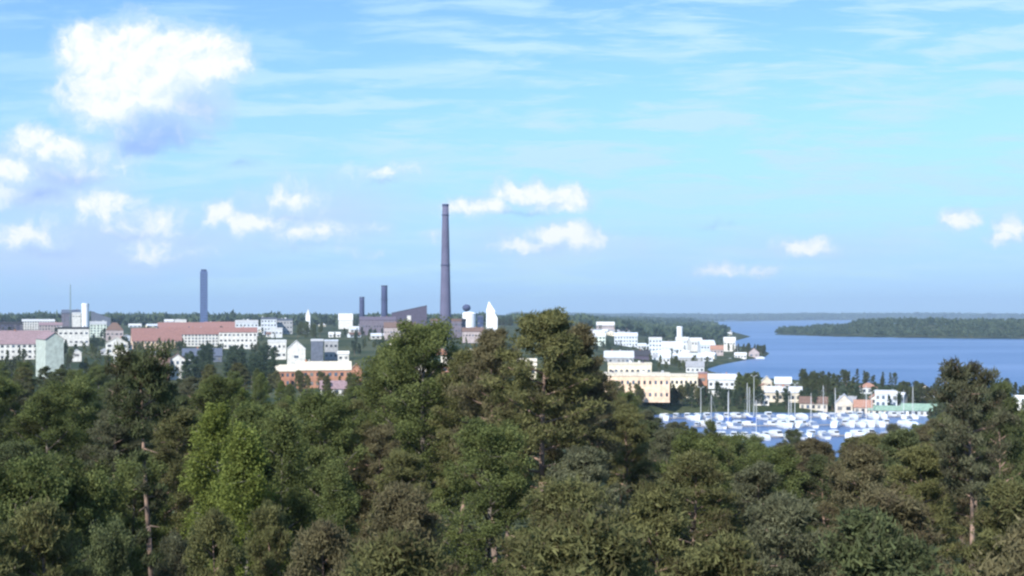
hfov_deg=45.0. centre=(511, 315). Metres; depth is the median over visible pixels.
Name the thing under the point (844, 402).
house
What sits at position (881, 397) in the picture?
villa
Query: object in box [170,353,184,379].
house
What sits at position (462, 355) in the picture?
pine tree
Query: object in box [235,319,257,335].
block of flats
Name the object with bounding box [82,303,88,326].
silo
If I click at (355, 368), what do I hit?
brick building
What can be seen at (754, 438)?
broadleaf tree
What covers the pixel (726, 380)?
house
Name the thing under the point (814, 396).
broadleaf tree
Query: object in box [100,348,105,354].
house
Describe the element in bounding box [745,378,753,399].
birch tree
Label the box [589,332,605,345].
apartment block
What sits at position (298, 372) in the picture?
broadleaf tree
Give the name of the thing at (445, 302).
chimney
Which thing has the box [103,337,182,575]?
pine tree
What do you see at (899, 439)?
pine tree
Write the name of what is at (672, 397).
spruce tree
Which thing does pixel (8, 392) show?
broadleaf tree
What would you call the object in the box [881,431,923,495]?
pine tree
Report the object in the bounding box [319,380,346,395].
house
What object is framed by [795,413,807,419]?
motorboat
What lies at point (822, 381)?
spruce tree
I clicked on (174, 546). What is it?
pine tree
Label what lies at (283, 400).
birch tree
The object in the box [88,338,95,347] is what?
broadleaf tree
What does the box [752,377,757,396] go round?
birch tree
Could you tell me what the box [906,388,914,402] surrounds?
spruce tree
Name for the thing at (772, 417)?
motorboat
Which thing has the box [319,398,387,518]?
pine tree
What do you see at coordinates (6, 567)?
pine tree
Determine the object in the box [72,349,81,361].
house
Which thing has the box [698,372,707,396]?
stair tower
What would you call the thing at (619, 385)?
pine tree
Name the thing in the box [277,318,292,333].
office block
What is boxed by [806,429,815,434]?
motorboat
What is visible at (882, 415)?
motorboat
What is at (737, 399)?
spruce tree
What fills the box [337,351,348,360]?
house
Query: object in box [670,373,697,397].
office block
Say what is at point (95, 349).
spruce tree
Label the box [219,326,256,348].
apartment block
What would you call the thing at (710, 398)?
pine tree
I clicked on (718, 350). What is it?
house
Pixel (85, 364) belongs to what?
birch tree
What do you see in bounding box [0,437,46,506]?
pine tree
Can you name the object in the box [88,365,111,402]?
broadleaf tree
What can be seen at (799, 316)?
distant shore wood
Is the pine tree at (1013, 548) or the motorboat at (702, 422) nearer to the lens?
the pine tree at (1013, 548)
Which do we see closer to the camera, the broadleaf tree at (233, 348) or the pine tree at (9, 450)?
the pine tree at (9, 450)
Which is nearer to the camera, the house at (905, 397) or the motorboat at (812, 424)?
the motorboat at (812, 424)
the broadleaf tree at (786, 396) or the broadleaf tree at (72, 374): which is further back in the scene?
the broadleaf tree at (786, 396)
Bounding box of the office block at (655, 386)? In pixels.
[603,370,669,402]
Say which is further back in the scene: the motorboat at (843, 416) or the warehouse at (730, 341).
the warehouse at (730, 341)
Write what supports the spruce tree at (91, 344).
on the ground
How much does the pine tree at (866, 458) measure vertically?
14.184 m
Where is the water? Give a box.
[654,320,1023,456]
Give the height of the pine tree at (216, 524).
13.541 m
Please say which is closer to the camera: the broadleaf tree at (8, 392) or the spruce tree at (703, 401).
the broadleaf tree at (8, 392)
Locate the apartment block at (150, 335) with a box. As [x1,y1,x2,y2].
[130,327,181,348]
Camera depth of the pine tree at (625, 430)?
87.79 m
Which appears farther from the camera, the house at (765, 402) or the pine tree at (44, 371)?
the house at (765, 402)
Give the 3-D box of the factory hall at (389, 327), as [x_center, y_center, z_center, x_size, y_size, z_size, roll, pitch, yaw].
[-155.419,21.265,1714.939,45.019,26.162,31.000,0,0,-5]
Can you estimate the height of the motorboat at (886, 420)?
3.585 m
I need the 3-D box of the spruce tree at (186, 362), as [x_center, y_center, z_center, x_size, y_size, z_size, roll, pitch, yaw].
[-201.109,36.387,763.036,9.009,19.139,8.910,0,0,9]
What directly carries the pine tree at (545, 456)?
on the ground
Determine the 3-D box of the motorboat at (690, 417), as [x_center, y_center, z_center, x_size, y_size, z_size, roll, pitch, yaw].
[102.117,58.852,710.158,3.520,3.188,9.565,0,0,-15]
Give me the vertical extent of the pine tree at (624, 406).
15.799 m
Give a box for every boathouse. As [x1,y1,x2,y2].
[734,352,746,358]
[748,348,758,357]
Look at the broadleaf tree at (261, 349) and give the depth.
1000.24 m
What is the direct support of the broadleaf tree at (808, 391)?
on the ground
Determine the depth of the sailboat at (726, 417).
710.31 m
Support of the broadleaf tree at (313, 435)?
on the ground
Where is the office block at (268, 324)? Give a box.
[261,316,276,334]
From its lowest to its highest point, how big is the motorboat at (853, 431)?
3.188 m
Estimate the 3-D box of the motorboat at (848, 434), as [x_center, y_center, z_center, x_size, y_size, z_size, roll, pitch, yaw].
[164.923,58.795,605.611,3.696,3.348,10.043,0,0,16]
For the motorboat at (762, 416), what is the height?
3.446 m
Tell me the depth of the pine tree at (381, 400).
151.81 m
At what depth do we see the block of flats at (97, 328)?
1766.77 m
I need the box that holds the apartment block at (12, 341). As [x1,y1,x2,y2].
[0,329,49,359]
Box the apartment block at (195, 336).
[180,326,218,345]
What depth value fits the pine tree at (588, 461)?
56.19 m
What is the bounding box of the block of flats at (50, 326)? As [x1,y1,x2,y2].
[39,322,61,332]
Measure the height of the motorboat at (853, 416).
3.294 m
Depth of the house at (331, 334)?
1793.69 m
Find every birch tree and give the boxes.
[11,358,16,368]
[83,357,88,372]
[177,395,257,575]
[190,359,196,385]
[203,354,212,364]
[205,418,294,575]
[206,347,214,359]
[222,361,228,377]
[231,387,254,425]
[247,374,267,417]
[249,407,321,575]
[252,368,259,395]
[258,372,271,404]
[260,351,267,367]
[267,361,275,381]
[267,373,273,391]
[273,381,285,403]
[274,374,282,392]
[280,383,295,416]
[280,398,293,418]
[285,395,295,413]
[296,374,303,396]
[303,457,363,575]
[322,376,326,391]
[323,374,330,392]
[357,343,360,353]
[721,393,727,406]
[740,382,745,399]
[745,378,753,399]
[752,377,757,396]
[775,390,779,402]
[879,376,884,387]
[923,386,930,402]
[1012,382,1018,395]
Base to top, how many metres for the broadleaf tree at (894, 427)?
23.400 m
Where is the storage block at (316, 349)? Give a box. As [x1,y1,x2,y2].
[311,339,323,360]
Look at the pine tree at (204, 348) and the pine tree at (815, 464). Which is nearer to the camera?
the pine tree at (815, 464)
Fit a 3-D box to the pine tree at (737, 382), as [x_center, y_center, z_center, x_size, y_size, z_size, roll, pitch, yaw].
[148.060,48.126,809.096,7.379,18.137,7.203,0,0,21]
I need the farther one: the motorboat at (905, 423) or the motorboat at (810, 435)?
the motorboat at (905, 423)
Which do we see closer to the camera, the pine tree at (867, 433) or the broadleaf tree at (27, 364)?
the pine tree at (867, 433)
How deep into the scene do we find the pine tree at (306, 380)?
689.78 m
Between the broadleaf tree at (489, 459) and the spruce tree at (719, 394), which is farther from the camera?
the spruce tree at (719, 394)
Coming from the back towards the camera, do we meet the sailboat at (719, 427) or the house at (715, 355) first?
the house at (715, 355)
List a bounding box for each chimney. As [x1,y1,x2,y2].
[200,269,207,321]
[359,297,364,330]
[381,285,387,316]
[440,204,451,338]
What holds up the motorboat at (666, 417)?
on the water
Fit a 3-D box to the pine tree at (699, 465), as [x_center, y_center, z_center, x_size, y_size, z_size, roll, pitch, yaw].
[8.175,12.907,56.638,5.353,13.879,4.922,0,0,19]
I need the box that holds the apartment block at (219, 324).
[204,321,234,328]
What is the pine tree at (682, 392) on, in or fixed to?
on the ground
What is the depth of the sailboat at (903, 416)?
722.31 m
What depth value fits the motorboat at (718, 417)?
707.05 m
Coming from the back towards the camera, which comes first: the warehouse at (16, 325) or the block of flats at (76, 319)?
the block of flats at (76, 319)
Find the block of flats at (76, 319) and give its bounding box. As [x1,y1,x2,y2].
[72,312,80,326]
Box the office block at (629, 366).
[608,360,651,371]
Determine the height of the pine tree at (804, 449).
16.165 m
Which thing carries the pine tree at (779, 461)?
on the ground
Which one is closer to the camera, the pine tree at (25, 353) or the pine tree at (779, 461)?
the pine tree at (779, 461)
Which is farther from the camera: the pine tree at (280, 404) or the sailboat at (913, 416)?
the sailboat at (913, 416)
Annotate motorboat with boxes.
[659,413,669,417]
[663,415,669,420]
[673,413,681,418]
[686,415,694,420]
[694,414,702,420]
[698,420,709,425]
[715,415,723,419]
[720,423,726,428]
[726,422,741,428]
[730,412,740,416]
[742,421,755,424]
[757,414,767,419]
[757,434,770,440]
[764,420,775,424]
[768,415,776,419]
[768,429,782,437]
[776,414,788,419]
[776,422,787,428]
[785,419,794,424]
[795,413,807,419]
[795,420,807,425]
[795,423,805,427]
[795,433,807,439]
[805,432,814,437]
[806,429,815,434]
[808,421,818,427]
[818,432,830,439]
[819,415,826,419]
[827,430,839,434]
[828,414,836,419]
[830,421,840,427]
[837,413,849,419]
[844,422,854,427]
[845,432,851,438]
[848,414,857,418]
[850,429,861,433]
[852,432,865,436]
[855,422,865,427]
[857,411,864,415]
[862,428,874,432]
[865,421,874,427]
[867,413,878,418]
[874,421,885,426]
[878,413,886,418]
[881,418,889,423]
[885,411,896,415]
[896,411,904,415]
[896,420,911,426]
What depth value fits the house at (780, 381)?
943.58 m
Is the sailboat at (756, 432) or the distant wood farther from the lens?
the distant wood
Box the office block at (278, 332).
[271,328,282,337]
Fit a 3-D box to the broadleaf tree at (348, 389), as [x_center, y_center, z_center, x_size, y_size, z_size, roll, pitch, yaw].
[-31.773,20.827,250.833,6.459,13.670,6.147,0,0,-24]
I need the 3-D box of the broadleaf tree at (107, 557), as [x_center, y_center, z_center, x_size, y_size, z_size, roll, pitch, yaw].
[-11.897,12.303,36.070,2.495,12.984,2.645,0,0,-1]
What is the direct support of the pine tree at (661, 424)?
on the ground
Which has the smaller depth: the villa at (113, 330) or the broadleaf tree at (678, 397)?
the broadleaf tree at (678, 397)
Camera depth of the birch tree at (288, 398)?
252.64 m
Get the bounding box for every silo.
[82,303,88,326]
[677,326,682,336]
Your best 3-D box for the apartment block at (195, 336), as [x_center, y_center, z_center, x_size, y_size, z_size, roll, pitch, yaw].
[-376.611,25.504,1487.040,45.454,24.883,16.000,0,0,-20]
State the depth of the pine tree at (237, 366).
447.00 m
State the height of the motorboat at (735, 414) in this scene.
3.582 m
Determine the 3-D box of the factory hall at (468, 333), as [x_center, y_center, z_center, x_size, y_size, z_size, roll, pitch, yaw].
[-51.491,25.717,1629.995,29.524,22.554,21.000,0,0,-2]
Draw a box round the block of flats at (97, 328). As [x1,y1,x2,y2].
[90,320,106,336]
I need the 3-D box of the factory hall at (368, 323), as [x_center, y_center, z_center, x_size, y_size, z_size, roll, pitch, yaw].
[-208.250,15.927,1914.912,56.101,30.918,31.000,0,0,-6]
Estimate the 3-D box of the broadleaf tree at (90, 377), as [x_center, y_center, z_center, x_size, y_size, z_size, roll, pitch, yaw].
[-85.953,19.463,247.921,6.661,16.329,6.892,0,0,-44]
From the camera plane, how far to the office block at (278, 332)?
1799.92 m
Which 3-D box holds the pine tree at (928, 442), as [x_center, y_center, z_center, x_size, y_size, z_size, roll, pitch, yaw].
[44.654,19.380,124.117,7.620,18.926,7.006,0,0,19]
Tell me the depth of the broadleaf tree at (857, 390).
803.38 m
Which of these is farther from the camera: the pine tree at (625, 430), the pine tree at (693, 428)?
the pine tree at (693, 428)
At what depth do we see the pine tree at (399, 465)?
61.69 m
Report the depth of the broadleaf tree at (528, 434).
123.23 m
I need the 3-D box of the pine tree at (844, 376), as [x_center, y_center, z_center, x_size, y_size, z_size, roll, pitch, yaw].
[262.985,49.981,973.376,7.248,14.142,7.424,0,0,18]
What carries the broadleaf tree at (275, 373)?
on the ground
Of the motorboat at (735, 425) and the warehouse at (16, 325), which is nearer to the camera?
the motorboat at (735, 425)
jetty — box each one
[681,416,909,417]
[692,423,921,427]
[770,434,878,437]
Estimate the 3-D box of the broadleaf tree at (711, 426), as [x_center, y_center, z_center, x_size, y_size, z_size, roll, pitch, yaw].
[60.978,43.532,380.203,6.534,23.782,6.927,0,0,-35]
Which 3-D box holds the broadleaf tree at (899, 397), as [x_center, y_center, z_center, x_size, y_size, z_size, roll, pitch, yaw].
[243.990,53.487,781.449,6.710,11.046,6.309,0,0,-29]
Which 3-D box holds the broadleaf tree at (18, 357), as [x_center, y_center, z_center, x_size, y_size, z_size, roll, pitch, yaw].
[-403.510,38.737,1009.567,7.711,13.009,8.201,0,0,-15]
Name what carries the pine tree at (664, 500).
on the ground
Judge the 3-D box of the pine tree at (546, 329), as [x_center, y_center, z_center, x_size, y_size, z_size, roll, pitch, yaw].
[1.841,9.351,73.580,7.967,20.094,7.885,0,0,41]
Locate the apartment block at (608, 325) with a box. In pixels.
[596,321,614,329]
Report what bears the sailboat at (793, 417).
on the water
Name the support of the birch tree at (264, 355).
on the ground
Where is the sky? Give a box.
[0,0,1023,314]
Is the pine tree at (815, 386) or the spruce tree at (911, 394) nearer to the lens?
the spruce tree at (911, 394)
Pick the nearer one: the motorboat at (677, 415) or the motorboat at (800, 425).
the motorboat at (800, 425)
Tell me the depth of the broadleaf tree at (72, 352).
1127.36 m
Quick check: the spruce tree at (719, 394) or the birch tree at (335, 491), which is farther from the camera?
the spruce tree at (719, 394)
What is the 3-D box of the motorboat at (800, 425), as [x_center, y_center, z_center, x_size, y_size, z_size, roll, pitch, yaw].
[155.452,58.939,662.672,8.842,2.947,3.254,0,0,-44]
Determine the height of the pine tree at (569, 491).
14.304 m
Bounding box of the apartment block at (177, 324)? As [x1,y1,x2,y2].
[158,322,204,327]
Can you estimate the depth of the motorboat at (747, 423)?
671.29 m
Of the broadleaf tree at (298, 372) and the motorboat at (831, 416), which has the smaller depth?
the broadleaf tree at (298, 372)
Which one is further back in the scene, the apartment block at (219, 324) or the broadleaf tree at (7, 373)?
the apartment block at (219, 324)
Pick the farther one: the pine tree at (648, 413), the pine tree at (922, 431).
the pine tree at (648, 413)
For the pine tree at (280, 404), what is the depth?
108.44 m
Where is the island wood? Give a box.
[774,316,1023,337]
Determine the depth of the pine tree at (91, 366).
434.58 m
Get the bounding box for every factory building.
[61,310,80,326]
[91,311,110,325]
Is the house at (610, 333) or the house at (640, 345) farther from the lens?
the house at (610, 333)
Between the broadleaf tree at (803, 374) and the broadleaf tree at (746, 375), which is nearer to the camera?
the broadleaf tree at (746, 375)
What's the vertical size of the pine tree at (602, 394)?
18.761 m
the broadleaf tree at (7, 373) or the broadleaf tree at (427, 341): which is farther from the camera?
the broadleaf tree at (7, 373)
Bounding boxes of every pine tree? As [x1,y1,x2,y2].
[0,416,8,470]
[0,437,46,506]
[0,496,97,575]
[0,515,25,575]
[6,379,32,440]
[9,366,38,405]
[14,451,92,546]
[21,349,27,361]
[35,366,52,392]
[35,378,61,390]
[39,368,69,391]
[76,405,141,524]
[83,363,105,388]
[92,379,131,479]
[93,386,153,453]
[97,431,156,567]
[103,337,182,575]
[103,355,112,364]
[103,364,116,382]
[111,375,134,393]
[129,405,210,533]
[130,445,197,575]
[143,388,183,445]
[152,394,198,507]
[152,526,194,575]
[173,378,187,389]
[178,376,198,415]
[182,506,253,575]
[192,378,219,419]
[199,345,207,354]
[199,364,218,380]
[202,369,217,398]
[229,362,252,389]
[232,350,240,361]
[242,497,307,575]
[254,401,299,482]
[269,347,279,358]
[283,514,356,575]
[303,375,309,392]
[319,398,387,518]
[339,525,456,575]
[346,422,413,540]
[351,479,467,575]
[365,447,446,559]
[366,388,397,423]
[401,401,434,466]
[426,346,498,556]
[426,402,464,547]
[443,325,536,574]
[476,306,610,526]
[478,403,538,571]
[493,473,625,575]
[506,503,659,575]
[529,321,624,488]
[529,380,560,457]
[531,445,635,574]
[544,397,595,462]
[580,388,613,447]
[586,380,605,422]
[592,370,615,413]
[598,406,660,524]
[602,402,651,499]
[606,380,618,417]
[606,396,636,469]
[608,477,710,575]
[617,381,622,392]
[619,419,665,487]
[634,447,746,575]
[636,409,658,464]
[638,426,692,519]
[649,417,664,438]
[662,421,683,461]
[665,527,769,575]
[678,386,687,405]
[679,421,688,433]
[684,382,689,400]
[689,426,697,434]
[690,440,737,538]
[701,385,708,395]
[708,394,714,402]
[714,459,803,571]
[724,389,730,405]
[731,446,785,501]
[733,375,742,389]
[737,386,744,396]
[740,489,836,575]
[770,442,803,496]
[781,437,838,560]
[795,454,855,567]
[804,444,838,516]
[807,442,916,575]
[810,382,817,390]
[811,501,964,575]
[814,374,820,384]
[822,481,954,575]
[828,394,834,410]
[831,433,892,529]
[835,436,852,462]
[838,435,859,456]
[842,370,849,381]
[854,431,880,445]
[859,426,942,525]
[864,371,869,382]
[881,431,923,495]
[883,443,968,575]
[910,423,937,495]
[912,380,919,387]
[916,384,924,401]
[922,356,1020,570]
[922,418,938,425]
[922,419,978,544]
[929,421,1021,573]
[936,412,947,420]
[947,473,1023,575]
[969,377,1023,566]
[969,515,1023,575]
[995,454,1022,480]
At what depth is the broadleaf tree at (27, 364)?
438.71 m
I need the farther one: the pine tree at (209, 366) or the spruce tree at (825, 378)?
the spruce tree at (825, 378)
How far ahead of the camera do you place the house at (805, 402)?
769.01 m
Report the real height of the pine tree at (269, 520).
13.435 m
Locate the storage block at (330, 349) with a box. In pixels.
[324,340,337,359]
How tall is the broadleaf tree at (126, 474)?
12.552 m
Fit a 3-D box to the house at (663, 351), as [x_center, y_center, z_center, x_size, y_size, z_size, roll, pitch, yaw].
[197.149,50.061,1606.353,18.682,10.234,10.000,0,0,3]
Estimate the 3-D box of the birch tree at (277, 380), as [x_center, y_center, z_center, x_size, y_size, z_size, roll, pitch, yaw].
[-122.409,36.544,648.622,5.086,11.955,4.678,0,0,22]
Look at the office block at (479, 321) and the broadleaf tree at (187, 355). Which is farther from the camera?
the office block at (479, 321)
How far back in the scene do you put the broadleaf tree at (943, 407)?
679.11 m
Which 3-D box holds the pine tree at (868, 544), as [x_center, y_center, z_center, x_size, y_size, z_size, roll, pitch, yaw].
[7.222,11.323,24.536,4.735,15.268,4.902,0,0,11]
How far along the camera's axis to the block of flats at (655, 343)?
1613.53 m
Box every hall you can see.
[182,347,222,361]
[359,316,395,334]
[384,321,415,339]
[392,305,426,325]
[430,319,465,337]
[462,326,483,342]
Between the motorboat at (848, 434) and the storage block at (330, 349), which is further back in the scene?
the storage block at (330, 349)
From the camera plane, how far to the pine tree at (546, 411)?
177.57 m
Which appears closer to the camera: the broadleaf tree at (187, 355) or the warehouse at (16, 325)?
the broadleaf tree at (187, 355)
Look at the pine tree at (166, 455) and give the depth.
65.71 m
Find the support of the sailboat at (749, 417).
on the water
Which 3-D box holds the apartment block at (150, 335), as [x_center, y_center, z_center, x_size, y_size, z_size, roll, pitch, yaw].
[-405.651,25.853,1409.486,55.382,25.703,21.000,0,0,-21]
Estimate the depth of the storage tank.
1940.87 m
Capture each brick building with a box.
[275,364,295,385]
[296,359,351,387]
[351,363,361,385]
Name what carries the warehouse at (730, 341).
on the ground
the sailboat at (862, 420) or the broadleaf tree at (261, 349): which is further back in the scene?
the broadleaf tree at (261, 349)
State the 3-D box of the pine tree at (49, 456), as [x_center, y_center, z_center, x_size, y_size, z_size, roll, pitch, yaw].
[-20.727,12.530,55.035,4.989,13.251,5.041,0,0,34]
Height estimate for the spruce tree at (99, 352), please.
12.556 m
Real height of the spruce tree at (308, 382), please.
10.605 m
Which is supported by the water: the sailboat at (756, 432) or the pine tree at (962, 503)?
the sailboat at (756, 432)
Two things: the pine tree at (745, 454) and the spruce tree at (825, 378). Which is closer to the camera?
the pine tree at (745, 454)
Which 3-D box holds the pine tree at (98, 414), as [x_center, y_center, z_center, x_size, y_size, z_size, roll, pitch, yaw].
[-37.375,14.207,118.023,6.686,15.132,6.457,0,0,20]
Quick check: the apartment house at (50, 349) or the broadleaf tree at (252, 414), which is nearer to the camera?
the broadleaf tree at (252, 414)
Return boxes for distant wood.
[0,309,730,339]
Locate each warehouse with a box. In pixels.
[0,321,22,329]
[22,318,54,329]
[174,319,186,321]
[338,313,352,328]
[604,350,633,361]
[629,349,650,360]
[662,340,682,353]
[675,337,688,349]
[679,352,702,361]
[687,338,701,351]
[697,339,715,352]
[723,337,735,351]
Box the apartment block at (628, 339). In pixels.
[614,332,637,346]
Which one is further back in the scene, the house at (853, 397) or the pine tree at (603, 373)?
the house at (853, 397)
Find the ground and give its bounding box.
[0,317,1023,574]
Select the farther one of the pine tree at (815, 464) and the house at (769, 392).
the house at (769, 392)
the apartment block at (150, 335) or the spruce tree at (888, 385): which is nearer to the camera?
the spruce tree at (888, 385)
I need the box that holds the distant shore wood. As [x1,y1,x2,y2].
[508,311,1023,319]
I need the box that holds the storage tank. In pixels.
[462,312,475,326]
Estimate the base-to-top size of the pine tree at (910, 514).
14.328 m
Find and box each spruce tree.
[64,353,70,369]
[82,342,87,355]
[88,343,94,357]
[92,348,97,362]
[97,350,102,362]
[180,359,188,379]
[190,354,196,375]
[200,353,205,370]
[241,355,246,364]
[243,363,249,386]
[300,372,305,388]
[306,378,311,393]
[670,387,676,404]
[670,390,673,404]
[688,387,694,406]
[696,390,700,405]
[701,391,705,405]
[715,386,722,403]
[736,389,743,407]
[817,377,826,395]
[823,376,828,392]
[826,379,832,393]
[828,373,838,399]
[843,371,850,387]
[847,377,858,399]
[855,368,859,383]
[887,372,892,386]
[887,395,892,405]
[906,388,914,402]
[1018,386,1023,394]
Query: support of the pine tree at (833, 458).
on the ground
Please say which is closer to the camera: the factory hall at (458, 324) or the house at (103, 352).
the house at (103, 352)
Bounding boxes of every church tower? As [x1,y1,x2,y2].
[306,309,310,328]
[486,302,497,329]
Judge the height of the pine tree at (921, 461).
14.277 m
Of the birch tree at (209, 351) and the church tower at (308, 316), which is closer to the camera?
the birch tree at (209, 351)
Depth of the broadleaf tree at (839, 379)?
936.80 m
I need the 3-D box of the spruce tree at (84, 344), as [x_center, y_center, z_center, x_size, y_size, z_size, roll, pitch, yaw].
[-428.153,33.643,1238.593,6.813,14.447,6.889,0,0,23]
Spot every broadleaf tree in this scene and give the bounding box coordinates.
[0,362,10,371]
[0,369,11,379]
[0,373,27,471]
[0,449,91,575]
[4,390,89,471]
[8,364,14,377]
[12,361,35,395]
[14,355,21,361]
[35,376,109,475]
[47,453,129,572]
[64,368,87,412]
[68,348,74,358]
[71,514,135,575]
[72,372,98,428]
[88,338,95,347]
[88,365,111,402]
[88,453,176,575]
[180,364,193,378]
[184,352,196,368]
[185,374,251,490]
[192,363,201,388]
[196,350,205,364]
[197,400,313,540]
[226,354,240,371]
[227,346,236,357]
[227,370,246,393]
[239,348,247,362]
[256,346,266,359]
[262,364,266,381]
[263,344,270,357]
[264,359,280,379]
[271,370,280,392]
[272,386,372,550]
[285,395,371,522]
[293,370,303,385]
[315,371,324,387]
[343,376,354,390]
[343,384,364,405]
[344,342,434,517]
[366,315,473,516]
[427,415,537,575]
[481,379,532,530]
[533,371,557,414]
[605,391,646,434]
[633,383,641,396]
[646,427,738,572]
[675,386,683,404]
[689,383,696,396]
[702,419,716,434]
[711,431,751,516]
[713,381,719,393]
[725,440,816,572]
[741,433,768,448]
[743,372,750,388]
[751,390,759,401]
[752,371,761,385]
[757,390,764,405]
[781,393,790,408]
[781,428,802,444]
[798,371,807,385]
[803,388,811,395]
[808,380,814,391]
[811,394,817,404]
[836,374,842,386]
[854,387,861,398]
[885,422,901,432]
[891,372,897,386]
[894,392,902,405]
[898,380,909,394]
[898,385,904,391]
[910,388,922,402]
[910,423,925,430]
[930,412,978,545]
[935,400,946,411]
[940,403,946,412]
[996,401,1023,483]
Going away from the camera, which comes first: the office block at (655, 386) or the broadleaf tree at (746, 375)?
the office block at (655, 386)
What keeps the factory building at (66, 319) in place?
on the ground
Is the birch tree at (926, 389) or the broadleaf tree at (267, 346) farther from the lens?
the broadleaf tree at (267, 346)
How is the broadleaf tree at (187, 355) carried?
on the ground
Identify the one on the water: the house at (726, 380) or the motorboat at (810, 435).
the motorboat at (810, 435)
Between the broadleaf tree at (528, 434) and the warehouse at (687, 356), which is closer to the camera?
the broadleaf tree at (528, 434)
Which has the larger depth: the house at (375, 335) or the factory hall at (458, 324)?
the factory hall at (458, 324)
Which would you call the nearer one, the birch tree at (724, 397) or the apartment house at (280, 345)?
the birch tree at (724, 397)
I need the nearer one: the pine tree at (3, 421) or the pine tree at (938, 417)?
the pine tree at (3, 421)
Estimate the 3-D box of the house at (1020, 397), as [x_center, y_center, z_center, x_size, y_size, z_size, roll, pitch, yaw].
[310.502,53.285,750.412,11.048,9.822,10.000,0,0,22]
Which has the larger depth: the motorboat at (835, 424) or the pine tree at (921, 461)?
the motorboat at (835, 424)
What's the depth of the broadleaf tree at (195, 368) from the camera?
770.55 m
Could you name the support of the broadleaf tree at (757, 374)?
on the ground
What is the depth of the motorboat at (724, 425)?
652.88 m
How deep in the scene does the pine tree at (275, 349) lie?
1021.56 m
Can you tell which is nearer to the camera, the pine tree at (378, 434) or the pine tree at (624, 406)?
the pine tree at (378, 434)
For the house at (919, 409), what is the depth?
739.60 m
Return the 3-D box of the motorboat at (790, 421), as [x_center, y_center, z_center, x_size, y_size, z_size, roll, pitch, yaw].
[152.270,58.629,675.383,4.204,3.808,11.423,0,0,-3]
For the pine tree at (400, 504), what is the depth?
40.27 m
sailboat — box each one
[705,395,722,428]
[725,390,731,420]
[741,387,748,416]
[746,387,755,419]
[748,400,759,434]
[789,396,795,419]
[813,385,827,417]
[830,395,837,423]
[859,389,869,422]
[900,390,906,418]
[909,391,918,418]
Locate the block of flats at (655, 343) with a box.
[649,337,661,354]
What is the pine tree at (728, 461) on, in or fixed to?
on the ground
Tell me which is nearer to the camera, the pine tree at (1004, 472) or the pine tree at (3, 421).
the pine tree at (3, 421)
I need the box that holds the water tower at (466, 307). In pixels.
[462,304,470,311]
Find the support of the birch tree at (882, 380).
on the ground
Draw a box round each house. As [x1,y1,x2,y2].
[35,332,64,377]
[58,325,88,345]
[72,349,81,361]
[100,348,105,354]
[106,336,127,355]
[128,323,141,326]
[145,323,157,326]
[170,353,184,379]
[268,340,286,359]
[287,340,305,364]
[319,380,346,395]
[328,332,340,336]
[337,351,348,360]
[347,332,360,336]
[348,327,358,331]
[370,333,383,338]
[516,358,536,378]
[606,331,613,335]
[636,343,646,348]
[652,354,658,359]
[656,350,670,353]
[658,353,670,363]
[685,361,704,372]
[701,352,716,358]
[703,354,713,360]
[708,372,737,388]
[710,345,723,355]
[754,393,769,405]
[758,383,766,394]
[761,375,772,385]
[764,384,802,402]
[774,377,791,385]
[799,396,827,411]
[836,393,852,412]
[839,396,857,409]
[853,399,872,413]
[859,383,877,393]
[868,393,874,403]
[868,405,900,413]
[898,392,907,405]
[901,403,936,415]
[1015,395,1023,409]
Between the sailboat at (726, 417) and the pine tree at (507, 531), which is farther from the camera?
the sailboat at (726, 417)
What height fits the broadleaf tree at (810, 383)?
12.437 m
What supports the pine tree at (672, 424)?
on the ground
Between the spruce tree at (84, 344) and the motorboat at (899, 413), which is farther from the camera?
the spruce tree at (84, 344)
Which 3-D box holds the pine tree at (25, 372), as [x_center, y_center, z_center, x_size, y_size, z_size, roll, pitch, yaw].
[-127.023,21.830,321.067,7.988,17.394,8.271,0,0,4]
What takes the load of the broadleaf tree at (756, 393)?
on the ground
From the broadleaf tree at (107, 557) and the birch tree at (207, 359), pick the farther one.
the birch tree at (207, 359)
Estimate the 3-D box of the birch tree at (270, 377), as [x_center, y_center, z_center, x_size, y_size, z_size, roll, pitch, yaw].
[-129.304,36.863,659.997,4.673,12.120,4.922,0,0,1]
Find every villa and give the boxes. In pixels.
[106,323,122,340]
[875,390,897,405]
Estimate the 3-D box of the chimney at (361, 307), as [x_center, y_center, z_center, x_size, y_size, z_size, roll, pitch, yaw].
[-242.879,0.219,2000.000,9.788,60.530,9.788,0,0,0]
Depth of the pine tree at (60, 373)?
309.73 m
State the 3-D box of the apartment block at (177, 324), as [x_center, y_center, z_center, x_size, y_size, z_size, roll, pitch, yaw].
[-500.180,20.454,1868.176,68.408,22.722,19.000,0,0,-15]
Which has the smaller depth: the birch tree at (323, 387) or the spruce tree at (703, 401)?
the birch tree at (323, 387)
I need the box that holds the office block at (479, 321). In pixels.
[477,316,482,326]
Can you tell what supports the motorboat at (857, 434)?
on the water
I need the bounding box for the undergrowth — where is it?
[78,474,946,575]
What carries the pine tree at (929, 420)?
on the ground
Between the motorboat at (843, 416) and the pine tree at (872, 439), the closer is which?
the pine tree at (872, 439)
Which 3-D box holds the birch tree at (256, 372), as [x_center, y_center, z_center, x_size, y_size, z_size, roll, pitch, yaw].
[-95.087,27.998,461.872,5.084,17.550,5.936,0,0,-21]
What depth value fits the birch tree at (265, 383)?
354.85 m
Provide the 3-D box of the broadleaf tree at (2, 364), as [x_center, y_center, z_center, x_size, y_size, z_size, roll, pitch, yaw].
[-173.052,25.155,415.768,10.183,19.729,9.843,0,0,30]

